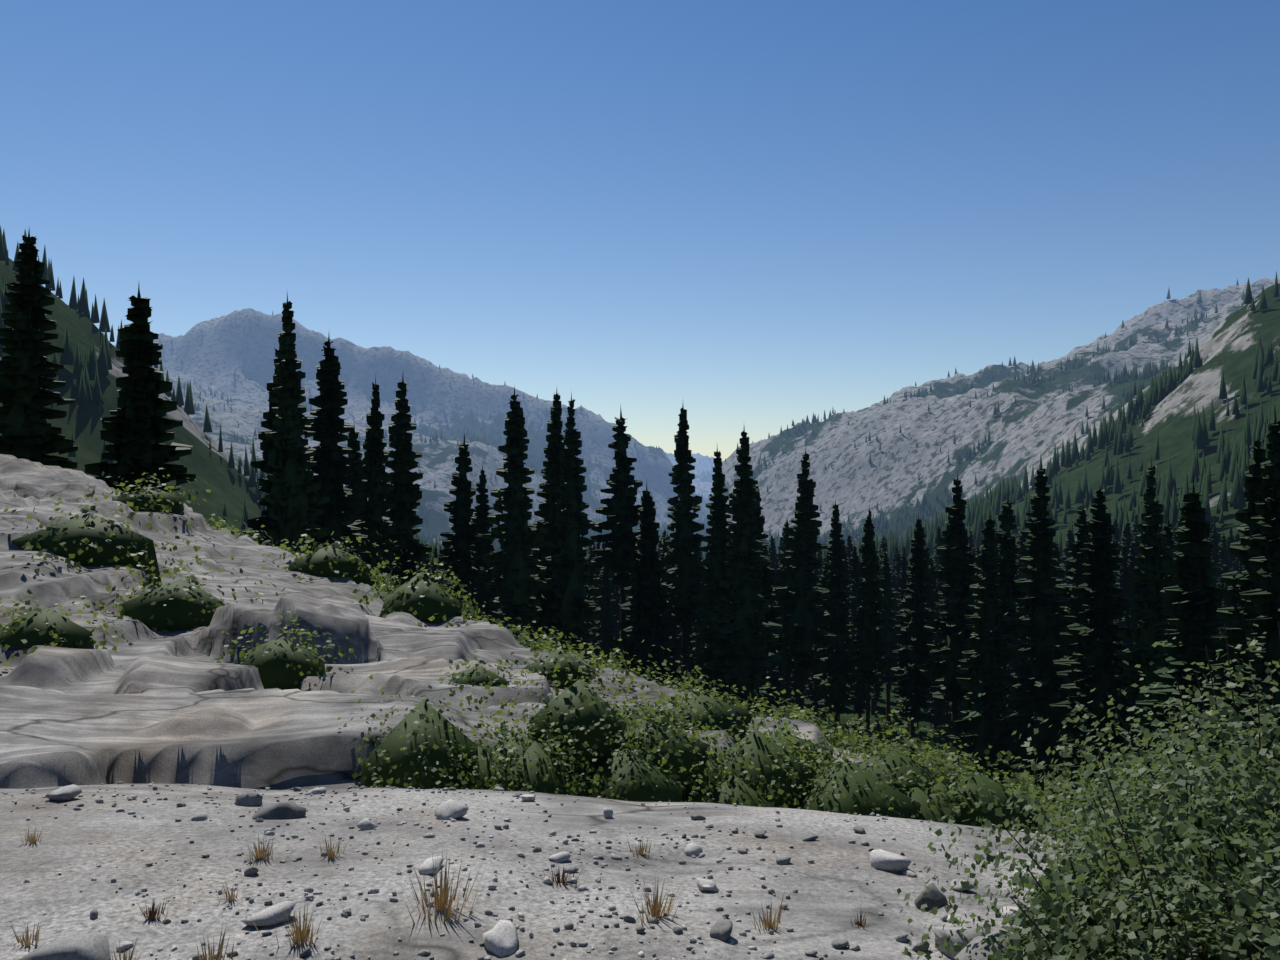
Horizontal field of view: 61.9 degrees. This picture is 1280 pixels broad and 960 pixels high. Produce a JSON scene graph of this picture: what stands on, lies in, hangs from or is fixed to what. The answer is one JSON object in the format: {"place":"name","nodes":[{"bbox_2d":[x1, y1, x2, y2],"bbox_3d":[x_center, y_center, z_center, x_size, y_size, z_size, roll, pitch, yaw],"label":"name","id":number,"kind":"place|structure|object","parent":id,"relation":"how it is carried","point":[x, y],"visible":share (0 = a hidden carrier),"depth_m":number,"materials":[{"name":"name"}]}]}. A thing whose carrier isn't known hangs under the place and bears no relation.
{"place":"outdoors","nodes":[
{"label":"outdoors","id":0,"kind":"place"},
{"bbox_2d":[10,826,866,959],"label":"dry grass","id":1,"kind":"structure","parent":0,"point":[441,901],"depth_m":4.00,"materials":[{"name":"beige plant"}]},
{"bbox_2d":[0,258,1279,959],"bbox_3d":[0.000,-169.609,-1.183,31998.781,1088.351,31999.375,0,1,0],"label":"terrain","id":2,"kind":"structure","parent":0,"point":[180,712],"depth_m":10.46,"materials":[{"name":"grey stone"}]},
{"bbox_2d":[0,229,78,468],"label":"conifer","id":3,"kind":"object","parent":2,"relation":"on","point":[27,430],"visible":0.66,"depth_m":48.30,"materials":[{"name":"green plant"}]},
{"bbox_2d":[84,285,195,512],"bbox_3d":[-26.116,0.589,56.172,6.794,22.182,6.628,2,2,41],"label":"conifer","id":4,"kind":"object","parent":2,"relation":"on","point":[135,432],"visible":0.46,"depth_m":55.43,"materials":[{"name":"green plant"}]},
{"bbox_2d":[242,348,314,544],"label":"conifer","id":5,"kind":"object","parent":2,"relation":"on","point":[267,444],"visible":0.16,"depth_m":110.60,"materials":[{"name":"green plant"}]},
{"bbox_2d":[264,294,329,553],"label":"conifer","id":6,"kind":"object","parent":2,"relation":"on","point":[295,492],"visible":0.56,"depth_m":105.87,"materials":[{"name":"green plant"}]},
{"bbox_2d":[303,335,367,559],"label":"conifer","id":7,"kind":"object","parent":2,"relation":"on","point":[330,468],"visible":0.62,"depth_m":115.51,"materials":[{"name":"green plant"}]},
{"bbox_2d":[343,423,364,550],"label":"conifer","id":8,"kind":"object","parent":2,"relation":"on","point":[353,474],"visible":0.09,"depth_m":144.99,"materials":[{"name":"green plant"}]},
{"bbox_2d":[347,374,405,592],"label":"conifer","id":9,"kind":"object","parent":2,"relation":"on","point":[374,487],"visible":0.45,"depth_m":124.71,"materials":[{"name":"green plant"}]},
{"bbox_2d":[384,376,438,585],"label":"conifer","id":10,"kind":"object","parent":2,"relation":"on","point":[405,496],"visible":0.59,"depth_m":131.13,"materials":[{"name":"green plant"}]},
{"bbox_2d":[421,541,430,578],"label":"conifer","id":11,"kind":"object","parent":2,"relation":"on","point":[426,560],"visible":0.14,"depth_m":246.24,"materials":[{"name":"green plant"}]},
{"bbox_2d":[428,547,439,585],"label":"conifer","id":12,"kind":"object","parent":2,"relation":"on","point":[433,566],"visible":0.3,"depth_m":239.44,"materials":[{"name":"green plant"}]},
{"bbox_2d":[437,431,484,601],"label":"conifer","id":13,"kind":"object","parent":2,"relation":"on","point":[462,537],"visible":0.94,"depth_m":147.17,"materials":[{"name":"green plant"}]},
{"bbox_2d":[462,463,505,623],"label":"conifer","id":14,"kind":"object","parent":2,"relation":"on","point":[479,517],"visible":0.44,"depth_m":162.65,"materials":[{"name":"green plant"}]},
{"bbox_2d":[479,384,549,636],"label":"conifer","id":15,"kind":"object","parent":2,"relation":"on","point":[516,584],"visible":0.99,"depth_m":138.23,"materials":[{"name":"green plant"}]},
{"bbox_2d":[1,781,1045,959],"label":"stones","id":16,"kind":"object","parent":2,"relation":"on","point":[500,938],"visible":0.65,"depth_m":4.28,"materials":[{"name":"grey stone"}]},
{"bbox_2d":[526,390,564,649],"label":"conifer","id":17,"kind":"object","parent":2,"relation":"on","point":[552,472],"visible":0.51,"depth_m":147.92,"materials":[{"name":"green plant"}]},
{"bbox_2d":[541,392,600,653],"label":"conifer","id":18,"kind":"object","parent":2,"relation":"on","point":[571,590],"visible":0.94,"depth_m":143.63,"materials":[{"name":"green plant"}]},
{"bbox_2d":[584,572,592,664],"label":"conifer","id":19,"kind":"object","parent":2,"relation":"on","point":[589,599],"visible":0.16,"depth_m":251.47,"materials":[{"name":"green plant"}]},
{"bbox_2d":[586,546,592,595],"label":"conifer","id":20,"kind":"object","parent":2,"relation":"on","point":[589,559],"visible":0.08,"depth_m":284.65,"materials":[{"name":"green plant"}]},
{"bbox_2d":[588,602,598,668],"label":"conifer","id":21,"kind":"object","parent":2,"relation":"on","point":[593,632],"visible":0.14,"depth_m":242.33,"materials":[{"name":"green plant"}]},
{"bbox_2d":[587,542,602,641],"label":"conifer","id":22,"kind":"object","parent":2,"relation":"on","point":[595,595],"visible":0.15,"depth_m":245.64,"materials":[{"name":"green plant"}]},
{"bbox_2d":[593,569,611,642],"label":"conifer","id":23,"kind":"object","parent":2,"relation":"on","point":[598,598],"visible":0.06,"depth_m":228.36,"materials":[{"name":"green plant"}]},
{"bbox_2d":[592,548,615,667],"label":"conifer","id":24,"kind":"object","parent":2,"relation":"on","point":[604,637],"visible":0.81,"depth_m":221.74,"materials":[{"name":"green plant"}]},
{"bbox_2d":[609,541,620,652],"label":"conifer","id":25,"kind":"object","parent":2,"relation":"on","point":[614,587],"visible":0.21,"depth_m":299.43,"materials":[{"name":"green plant"}]},
{"bbox_2d":[590,407,642,668],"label":"conifer","id":26,"kind":"object","parent":2,"relation":"on","point":[620,510],"visible":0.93,"depth_m":159.89,"materials":[{"name":"green plant"}]},
{"bbox_2d":[614,572,620,639],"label":"conifer","id":27,"kind":"object","parent":2,"relation":"on","point":[617,633],"visible":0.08,"depth_m":321.76,"materials":[{"name":"green plant"}]},
{"bbox_2d":[0,468,1235,836],"bbox_3d":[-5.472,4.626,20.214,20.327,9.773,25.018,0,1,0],"label":"brush","id":28,"kind":"object","parent":2,"relation":"on","point":[272,669],"depth_m":10.04,"materials":[{"name":"green plant"}]},
{"bbox_2d":[0,225,1279,571],"bbox_3d":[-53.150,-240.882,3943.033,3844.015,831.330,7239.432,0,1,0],"label":"trees","id":29,"kind":"object","parent":2,"relation":"on","point":[1236,461],"visible":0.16,"depth_m":695.80,"materials":[{"name":"green plant"}]},
{"bbox_2d":[615,483,684,687],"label":"conifer","id":30,"kind":"object","parent":2,"relation":"on","point":[646,592],"visible":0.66,"depth_m":148.52,"materials":[{"name":"green plant"}]},
{"bbox_2d":[660,552,672,655],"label":"conifer","id":31,"kind":"object","parent":2,"relation":"on","point":[666,554],"visible":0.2,"depth_m":234.23,"materials":[{"name":"green plant"}]},
{"bbox_2d":[659,536,680,645],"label":"conifer","id":32,"kind":"object","parent":2,"relation":"on","point":[663,549],"visible":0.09,"depth_m":249.73,"materials":[{"name":"green plant"}]},
{"bbox_2d":[670,634,680,670],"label":"conifer","id":33,"kind":"object","parent":2,"relation":"on","point":[676,642],"visible":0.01,"depth_m":249.98,"materials":[{"name":"green plant"}]},
{"bbox_2d":[662,405,704,689],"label":"conifer","id":34,"kind":"object","parent":2,"relation":"on","point":[685,574],"visible":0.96,"depth_m":153.01,"materials":[{"name":"green plant"}]},
{"bbox_2d":[678,550,702,688],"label":"conifer","id":35,"kind":"object","parent":2,"relation":"on","point":[700,560],"visible":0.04,"depth_m":228.91,"materials":[{"name":"green plant"}]},
{"bbox_2d":[687,552,698,693],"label":"conifer","id":36,"kind":"object","parent":2,"relation":"on","point":[690,661],"visible":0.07,"depth_m":223.10,"materials":[{"name":"green plant"}]},
{"bbox_2d":[689,602,707,691],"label":"conifer","id":37,"kind":"object","parent":2,"relation":"on","point":[697,644],"visible":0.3,"depth_m":211.69,"materials":[{"name":"green plant"}]},
{"bbox_2d":[691,448,733,698],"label":"conifer","id":38,"kind":"object","parent":2,"relation":"on","point":[713,590],"visible":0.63,"depth_m":149.47,"materials":[{"name":"green plant"}]},
{"bbox_2d":[705,428,781,712],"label":"conifer","id":39,"kind":"object","parent":2,"relation":"on","point":[747,635],"visible":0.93,"depth_m":145.98,"materials":[{"name":"green plant"}]},
{"bbox_2d":[752,485,787,713],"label":"conifer","id":40,"kind":"object","parent":2,"relation":"on","point":[767,580],"visible":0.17,"depth_m":168.38,"materials":[{"name":"green plant"}]},
{"bbox_2d":[768,536,776,586],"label":"conifer","id":41,"kind":"object","parent":2,"relation":"on","point":[772,557],"visible":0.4,"depth_m":370.06,"materials":[{"name":"green plant"}]},
{"bbox_2d":[767,634,785,689],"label":"conifer","id":42,"kind":"object","parent":2,"relation":"on","point":[778,685],"visible":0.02,"depth_m":207.15,"materials":[{"name":"green plant"}]},
{"bbox_2d":[772,517,792,717],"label":"conifer","id":43,"kind":"object","parent":2,"relation":"on","point":[785,566],"visible":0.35,"depth_m":203.22,"materials":[{"name":"green plant"}]},
{"bbox_2d":[775,623,795,704],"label":"conifer","id":44,"kind":"object","parent":2,"relation":"on","point":[788,672],"visible":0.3,"depth_m":216.50,"materials":[{"name":"green plant"}]},
{"bbox_2d":[788,669,807,702],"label":"conifer","id":45,"kind":"object","parent":2,"relation":"on","point":[794,686],"visible":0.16,"depth_m":240.63,"materials":[{"name":"green plant"}]},
{"bbox_2d":[771,447,835,719],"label":"conifer","id":46,"kind":"object","parent":2,"relation":"on","point":[802,637],"visible":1,"depth_m":157.64,"materials":[{"name":"green plant"}]},
{"bbox_2d":[804,624,826,723],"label":"conifer","id":47,"kind":"object","parent":2,"relation":"on","point":[816,697],"visible":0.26,"depth_m":212.04,"materials":[{"name":"green plant"}]},
{"bbox_2d":[815,562,829,657],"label":"conifer","id":48,"kind":"object","parent":2,"relation":"on","point":[823,577],"visible":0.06,"depth_m":214.70,"materials":[{"name":"green plant"}]},
{"bbox_2d":[813,499,858,746],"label":"conifer","id":49,"kind":"object","parent":2,"relation":"on","point":[833,689],"visible":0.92,"depth_m":170.73,"materials":[{"name":"green plant"}]},
{"bbox_2d":[842,550,849,590],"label":"conifer","id":50,"kind":"object","parent":2,"relation":"on","point":[847,577],"visible":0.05,"depth_m":268.88,"materials":[{"name":"green plant"}]},
{"bbox_2d":[846,535,852,568],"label":"conifer","id":51,"kind":"object","parent":2,"relation":"on","point":[849,546],"visible":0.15,"depth_m":380.43,"materials":[{"name":"green plant"}]},
{"bbox_2d":[846,579,857,690],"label":"conifer","id":52,"kind":"object","parent":2,"relation":"on","point":[852,611],"visible":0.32,"depth_m":245.05,"materials":[{"name":"green plant"}]},
{"bbox_2d":[843,546,861,659],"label":"conifer","id":53,"kind":"object","parent":2,"relation":"on","point":[854,574],"visible":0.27,"depth_m":251.14,"materials":[{"name":"green plant"}]},
{"bbox_2d":[848,605,873,726],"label":"conifer","id":54,"kind":"object","parent":2,"relation":"on","point":[858,695],"visible":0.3,"depth_m":209.41,"materials":[{"name":"green plant"}]},
{"bbox_2d":[847,506,889,753],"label":"conifer","id":55,"kind":"object","parent":2,"relation":"on","point":[871,645],"visible":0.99,"depth_m":146.28,"materials":[{"name":"green plant"}]},
{"bbox_2d":[861,547,891,714],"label":"conifer","id":56,"kind":"object","parent":2,"relation":"on","point":[876,578],"visible":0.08,"depth_m":230.17,"materials":[{"name":"green plant"}]},
{"bbox_2d":[871,662,884,717],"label":"conifer","id":57,"kind":"object","parent":2,"relation":"on","point":[878,689],"visible":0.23,"depth_m":226.40,"materials":[{"name":"green plant"}]},
{"bbox_2d":[878,541,899,683],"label":"conifer","id":58,"kind":"object","parent":2,"relation":"on","point":[893,592],"visible":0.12,"depth_m":263.32,"materials":[{"name":"green plant"}]},
{"bbox_2d":[875,550,904,725],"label":"conifer","id":59,"kind":"object","parent":2,"relation":"on","point":[889,630],"visible":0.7,"depth_m":214.48,"materials":[{"name":"green plant"}]},
{"bbox_2d":[892,573,898,609],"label":"conifer","id":60,"kind":"object","parent":2,"relation":"on","point":[895,587],"visible":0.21,"depth_m":363.69,"materials":[{"name":"green plant"}]},
{"bbox_2d":[892,550,901,593],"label":"conifer","id":61,"kind":"object","parent":2,"relation":"on","point":[898,567],"visible":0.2,"depth_m":371.43,"materials":[{"name":"green plant"}]},
{"bbox_2d":[894,548,909,643],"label":"conifer","id":62,"kind":"object","parent":2,"relation":"on","point":[903,576],"visible":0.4,"depth_m":274.36,"materials":[{"name":"green plant"}]},
{"bbox_2d":[893,672,931,733],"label":"conifer","id":63,"kind":"object","parent":2,"relation":"on","point":[906,707],"visible":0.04,"depth_m":201.00,"materials":[{"name":"green plant"}]},
{"bbox_2d":[889,514,940,758],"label":"conifer","id":64,"kind":"object","parent":2,"relation":"on","point":[913,682],"visible":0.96,"depth_m":159.34,"materials":[{"name":"green plant"}]},
{"bbox_2d":[894,519,943,673],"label":"conifer","id":65,"kind":"object","parent":2,"relation":"on","point":[930,603],"visible":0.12,"depth_m":234.43,"materials":[{"name":"green plant"}]},
{"bbox_2d":[929,556,939,617],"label":"conifer","id":66,"kind":"object","parent":2,"relation":"on","point":[935,595],"visible":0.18,"depth_m":253.68,"materials":[{"name":"green plant"}]},
{"bbox_2d":[930,630,943,726],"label":"conifer","id":67,"kind":"object","parent":2,"relation":"on","point":[936,640],"visible":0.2,"depth_m":211.71,"materials":[{"name":"green plant"}]},
{"bbox_2d":[927,643,949,725],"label":"conifer","id":68,"kind":"object","parent":2,"relation":"on","point":[939,711],"visible":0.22,"depth_m":219.43,"materials":[{"name":"green plant"}]},
{"bbox_2d":[932,525,945,582],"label":"conifer","id":69,"kind":"object","parent":2,"relation":"on","point":[938,544],"visible":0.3,"depth_m":396.46,"materials":[{"name":"green plant"}]},
{"bbox_2d":[917,473,978,765],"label":"conifer","id":70,"kind":"object","parent":2,"relation":"on","point":[957,571],"visible":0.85,"depth_m":143.27,"materials":[{"name":"green plant"}]},
{"bbox_2d":[959,704,968,733],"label":"conifer","id":71,"kind":"object","parent":2,"relation":"on","point":[962,708],"visible":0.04,"depth_m":203.72,"materials":[{"name":"green plant"}]},
{"bbox_2d":[945,510,1020,788],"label":"conifer","id":72,"kind":"object","parent":2,"relation":"on","point":[989,655],"visible":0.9,"depth_m":132.84,"materials":[{"name":"green plant"}]},
{"bbox_2d":[995,494,1029,782],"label":"conifer","id":73,"kind":"object","parent":2,"relation":"on","point":[1008,547],"visible":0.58,"depth_m":151.35,"materials":[{"name":"green plant"}]},
{"bbox_2d":[1016,528,1029,593],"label":"conifer","id":74,"kind":"object","parent":2,"relation":"on","point":[1022,540],"visible":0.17,"depth_m":289.29,"materials":[{"name":"green plant"}]},
{"bbox_2d":[993,461,1076,799],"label":"conifer","id":75,"kind":"object","parent":2,"relation":"on","point":[1034,682],"visible":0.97,"depth_m":125.64,"materials":[{"name":"green plant"}]},
{"bbox_2d":[1054,542,1064,593],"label":"conifer","id":76,"kind":"object","parent":2,"relation":"on","point":[1059,560],"visible":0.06,"depth_m":239.44,"materials":[{"name":"green plant"}]},
{"bbox_2d":[1051,557,1067,716],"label":"conifer","id":77,"kind":"object","parent":2,"relation":"on","point":[1056,564],"visible":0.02,"depth_m":209.84,"materials":[{"name":"green plant"}]},
{"bbox_2d":[1061,529,1074,584],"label":"conifer","id":78,"kind":"object","parent":2,"relation":"on","point":[1070,540],"visible":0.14,"depth_m":341.88,"materials":[{"name":"green plant"}]},
{"bbox_2d":[1055,504,1091,816],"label":"conifer","id":79,"kind":"object","parent":2,"relation":"on","point":[1075,577],"visible":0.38,"depth_m":138.44,"materials":[{"name":"green plant"}]},
{"bbox_2d":[897,622,1279,959],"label":"bush","id":80,"kind":"object","parent":2,"relation":"on","point":[1069,905],"depth_m":3.13,"materials":[{"name":"green plant"}]},
{"bbox_2d":[1049,486,1136,814],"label":"conifer","id":81,"kind":"object","parent":2,"relation":"on","point":[1092,634],"visible":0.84,"depth_m":113.44,"materials":[{"name":"green plant"}]},
{"bbox_2d":[1111,518,1120,549],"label":"conifer","id":82,"kind":"object","parent":2,"relation":"on","point":[1117,538],"visible":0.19,"depth_m":394.35,"materials":[{"name":"green plant"}]},
{"bbox_2d":[1113,519,1131,620],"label":"conifer","id":83,"kind":"object","parent":2,"relation":"on","point":[1127,538],"visible":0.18,"depth_m":303.85,"materials":[{"name":"green plant"}]},
{"bbox_2d":[1113,543,1137,654],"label":"conifer","id":84,"kind":"object","parent":2,"relation":"on","point":[1124,581],"visible":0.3,"depth_m":237.27,"materials":[{"name":"green plant"}]},
{"bbox_2d":[1117,611,1133,755],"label":"conifer","id":85,"kind":"object","parent":2,"relation":"on","point":[1126,621],"visible":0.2,"depth_m":183.21,"materials":[{"name":"green plant"}]},
{"bbox_2d":[1127,538,1137,628],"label":"conifer","id":86,"kind":"object","parent":2,"relation":"on","point":[1131,560],"visible":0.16,"depth_m":240.26,"materials":[{"name":"green plant"}]},
{"bbox_2d":[1128,529,1143,565],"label":"conifer","id":87,"kind":"object","parent":2,"relation":"on","point":[1135,541],"visible":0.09,"depth_m":281.73,"materials":[{"name":"green plant"}]},
{"bbox_2d":[1131,513,1141,554],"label":"conifer","id":88,"kind":"object","parent":2,"relation":"on","point":[1135,525],"visible":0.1,"depth_m":355.89,"materials":[{"name":"green plant"}]},
{"bbox_2d":[1111,458,1173,788],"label":"conifer","id":89,"kind":"object","parent":2,"relation":"on","point":[1149,613],"visible":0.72,"depth_m":107.96,"materials":[{"name":"green plant"}]},
{"bbox_2d":[1160,516,1176,630],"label":"conifer","id":90,"kind":"object","parent":2,"relation":"on","point":[1168,534],"visible":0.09,"depth_m":125.25,"materials":[{"name":"green plant"}]},
{"bbox_2d":[1174,518,1184,559],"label":"conifer","id":91,"kind":"object","parent":2,"relation":"on","point":[1181,524],"visible":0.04,"depth_m":175.16,"materials":[{"name":"green plant"}]},
{"bbox_2d":[1136,476,1236,789],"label":"conifer","id":92,"kind":"object","parent":2,"relation":"on","point":[1192,600],"visible":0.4,"depth_m":99.08,"materials":[{"name":"green plant"}]},
{"bbox_2d":[1210,526,1222,587],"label":"conifer","id":93,"kind":"object","parent":2,"relation":"on","point":[1215,560],"visible":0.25,"depth_m":297.24,"materials":[{"name":"green plant"}]},
{"bbox_2d":[1215,564,1233,632],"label":"conifer","id":94,"kind":"object","parent":2,"relation":"on","point":[1221,585],"visible":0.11,"depth_m":263.70,"materials":[{"name":"green plant"}]},
{"bbox_2d":[1218,534,1231,585],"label":"conifer","id":95,"kind":"object","parent":2,"relation":"on","point":[1223,557],"visible":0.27,"depth_m":297.97,"materials":[{"name":"green plant"}]},
{"bbox_2d":[1227,528,1235,569],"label":"conifer","id":96,"kind":"object","parent":2,"relation":"on","point":[1231,540],"visible":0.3,"depth_m":349.69,"materials":[{"name":"green plant"}]},
{"bbox_2d":[1203,422,1267,754],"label":"conifer","id":97,"kind":"object","parent":2,"relation":"on","point":[1237,583],"visible":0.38,"depth_m":85.99,"materials":[{"name":"green plant"}]},
{"bbox_2d":[1234,409,1279,749],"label":"conifer","id":98,"kind":"object","parent":2,"relation":"on","point":[1266,600],"visible":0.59,"depth_m":77.86,"materials":[{"name":"green plant"}]},
{"bbox_2d":[0,0,1279,460],"label":"sky","id":99,"kind":"structure","parent":0,"point":[760,217],"materials":[{"name":"blue"}]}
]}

